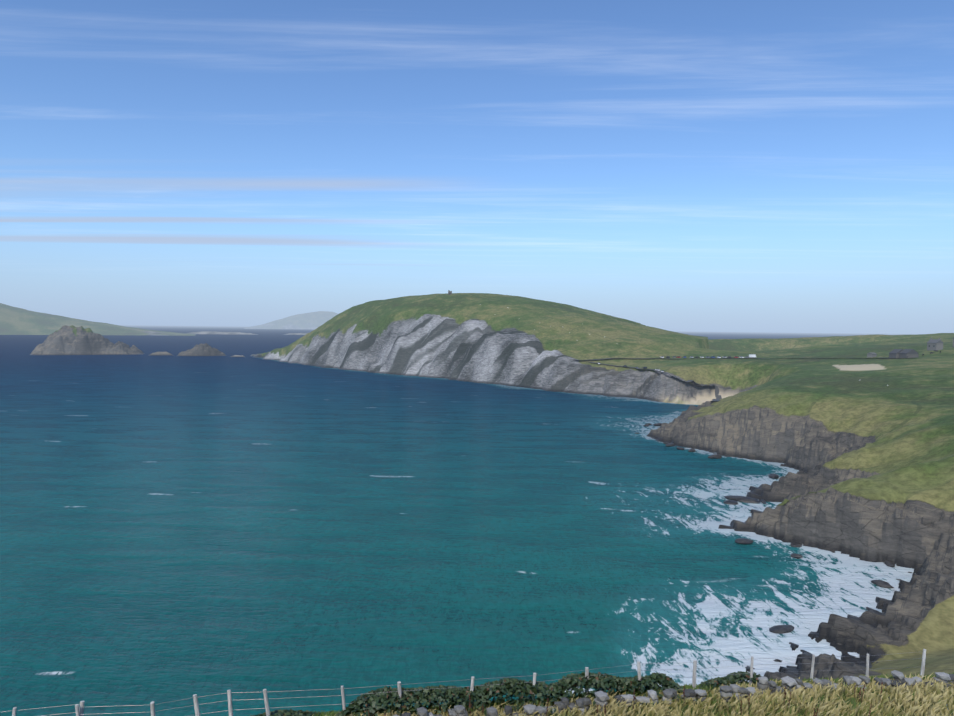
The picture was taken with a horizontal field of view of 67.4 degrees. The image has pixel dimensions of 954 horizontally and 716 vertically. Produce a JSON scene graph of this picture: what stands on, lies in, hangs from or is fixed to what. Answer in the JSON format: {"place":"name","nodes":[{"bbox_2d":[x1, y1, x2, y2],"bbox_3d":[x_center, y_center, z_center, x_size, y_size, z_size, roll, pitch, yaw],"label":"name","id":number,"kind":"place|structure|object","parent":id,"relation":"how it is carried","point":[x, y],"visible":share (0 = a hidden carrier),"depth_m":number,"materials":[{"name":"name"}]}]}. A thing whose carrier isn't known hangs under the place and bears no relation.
{"place":"outdoors","nodes":[
{"label":"outdoors","id":0,"kind":"place"},
{"bbox_2d":[0,325,947,715],"bbox_3d":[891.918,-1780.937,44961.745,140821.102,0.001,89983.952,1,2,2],"label":"sea water","id":1,"kind":"structure","parent":0,"point":[174,527],"depth_m":170.68,"materials":[{"name":"teal liquid"}]},
{"bbox_2d":[29,325,143,354],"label":"islet","id":2,"kind":"object","parent":1,"relation":"in","point":[69,340],"visible":0.9,"depth_m":1201.46,"materials":[{"name":"grey stone"}]},
{"bbox_2d":[0,303,195,335],"bbox_3d":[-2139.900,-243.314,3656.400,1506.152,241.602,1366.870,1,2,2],"label":"distant island","id":3,"kind":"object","parent":1,"relation":"on","point":[16,321],"visible":0.9,"depth_m":3437.93,"materials":[{"name":"green plant"}]},
{"bbox_2d":[149,352,171,355],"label":"islet rocks","id":4,"kind":"object","parent":1,"relation":"in","point":[159,353],"visible":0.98,"depth_m":1204.50,"materials":[{"name":"grey stone"}]},
{"bbox_2d":[177,343,225,355],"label":"rocky islet","id":5,"kind":"object","parent":1,"relation":"in","point":[205,349],"visible":0.9,"depth_m":1204.50,"materials":[{"name":"grey stone"}]},
{"bbox_2d":[190,331,257,334],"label":"island","id":6,"kind":"structure","parent":1,"relation":"in","point":[221,333],"depth_m":4209.12,"materials":[{"name":"grey stone"}]},
{"bbox_2d":[244,311,337,329],"bbox_3d":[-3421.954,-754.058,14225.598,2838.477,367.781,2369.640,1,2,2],"label":"distant island","id":7,"kind":"object","parent":1,"relation":"in","point":[312,321],"visible":0.6,"depth_m":13681.28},
{"bbox_2d":[284,332,309,334],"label":"island","id":8,"kind":"structure","parent":1,"relation":"in","point":[296,334],"depth_m":4473.70,"materials":[{"name":"grey stone"}]},
{"bbox_2d":[635,423,894,633],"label":"rocks","id":9,"kind":"object","parent":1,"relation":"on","point":[776,629],"visible":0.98,"depth_m":172.81,"materials":[{"name":"grey stone"}]},
{"bbox_2d":[0,0,953,333],"label":"sky","id":10,"kind":"structure","parent":0,"point":[776,166],"materials":[{"name":"blue"}]},
{"bbox_2d":[251,293,953,715],"bbox_3d":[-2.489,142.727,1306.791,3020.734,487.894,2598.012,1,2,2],"label":"headland","id":11,"kind":"structure","parent":0,"point":[851,437],"depth_m":316.94,"materials":[{"name":"green plant"}]},
{"bbox_2d":[12,649,925,715],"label":"fence posts","id":12,"kind":"object","parent":11,"relation":"on","point":[80,710],"visible":0.67,"depth_m":27.54,"materials":[{"name":"grey wood"}]},
{"bbox_2d":[4,652,921,715],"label":"fence wires","id":13,"kind":"object","parent":12,"relation":"attached to","point":[469,686],"visible":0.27,"depth_m":28.03,"materials":[{"name":"grey metal"}]},
{"bbox_2d":[250,671,769,715],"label":"bramble hedge","id":14,"kind":"object","parent":11,"relation":"on","point":[432,696],"visible":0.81,"depth_m":28.25,"materials":[{"name":"green plant"}]},
{"bbox_2d":[368,682,882,715],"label":"dock stalks","id":15,"kind":"object","parent":11,"relation":"on","point":[740,705],"visible":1,"depth_m":27.98,"materials":[{"name":"brown plant"}]},
{"bbox_2d":[393,670,953,715],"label":"stone wall","id":16,"kind":"structure","parent":11,"relation":"on","point":[602,697],"depth_m":28.87,"materials":[{"name":"grey stone"}]},
{"bbox_2d":[576,357,881,359],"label":"road neck","id":17,"kind":"object","parent":11,"relation":"on","point":[690,358],"visible":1,"depth_m":617.12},
{"bbox_2d":[867,352,876,357],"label":"house","id":18,"kind":"structure","parent":11,"relation":"on","point":[871,354],"depth_m":515.01,"materials":[{"name":"grey"}]},
{"bbox_2d":[889,349,902,358],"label":"house","id":19,"kind":"structure","parent":11,"relation":"on","point":[894,353],"depth_m":493.80,"materials":[{"name":"grey stone"}]},
{"bbox_2d":[899,349,918,357],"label":"house","id":20,"kind":"structure","parent":11,"relation":"on","point":[909,353],"depth_m":485.13,"materials":[{"name":"grey stone"}]},
{"bbox_2d":[927,338,942,350],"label":"house","id":21,"kind":"structure","parent":11,"relation":"on","point":[934,344],"depth_m":516.92,"materials":[{"name":"grey"}]},
{"bbox_2d":[284,672,953,715],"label":"grass field","id":22,"kind":"structure","parent":0,"point":[910,703],"depth_m":28.73,"materials":[{"name":"green plant"}]},
{"bbox_2d":[591,362,721,401],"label":"beach road","id":23,"kind":"structure","parent":0,"point":[718,397],"depth_m":530.60,"materials":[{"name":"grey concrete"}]}
]}

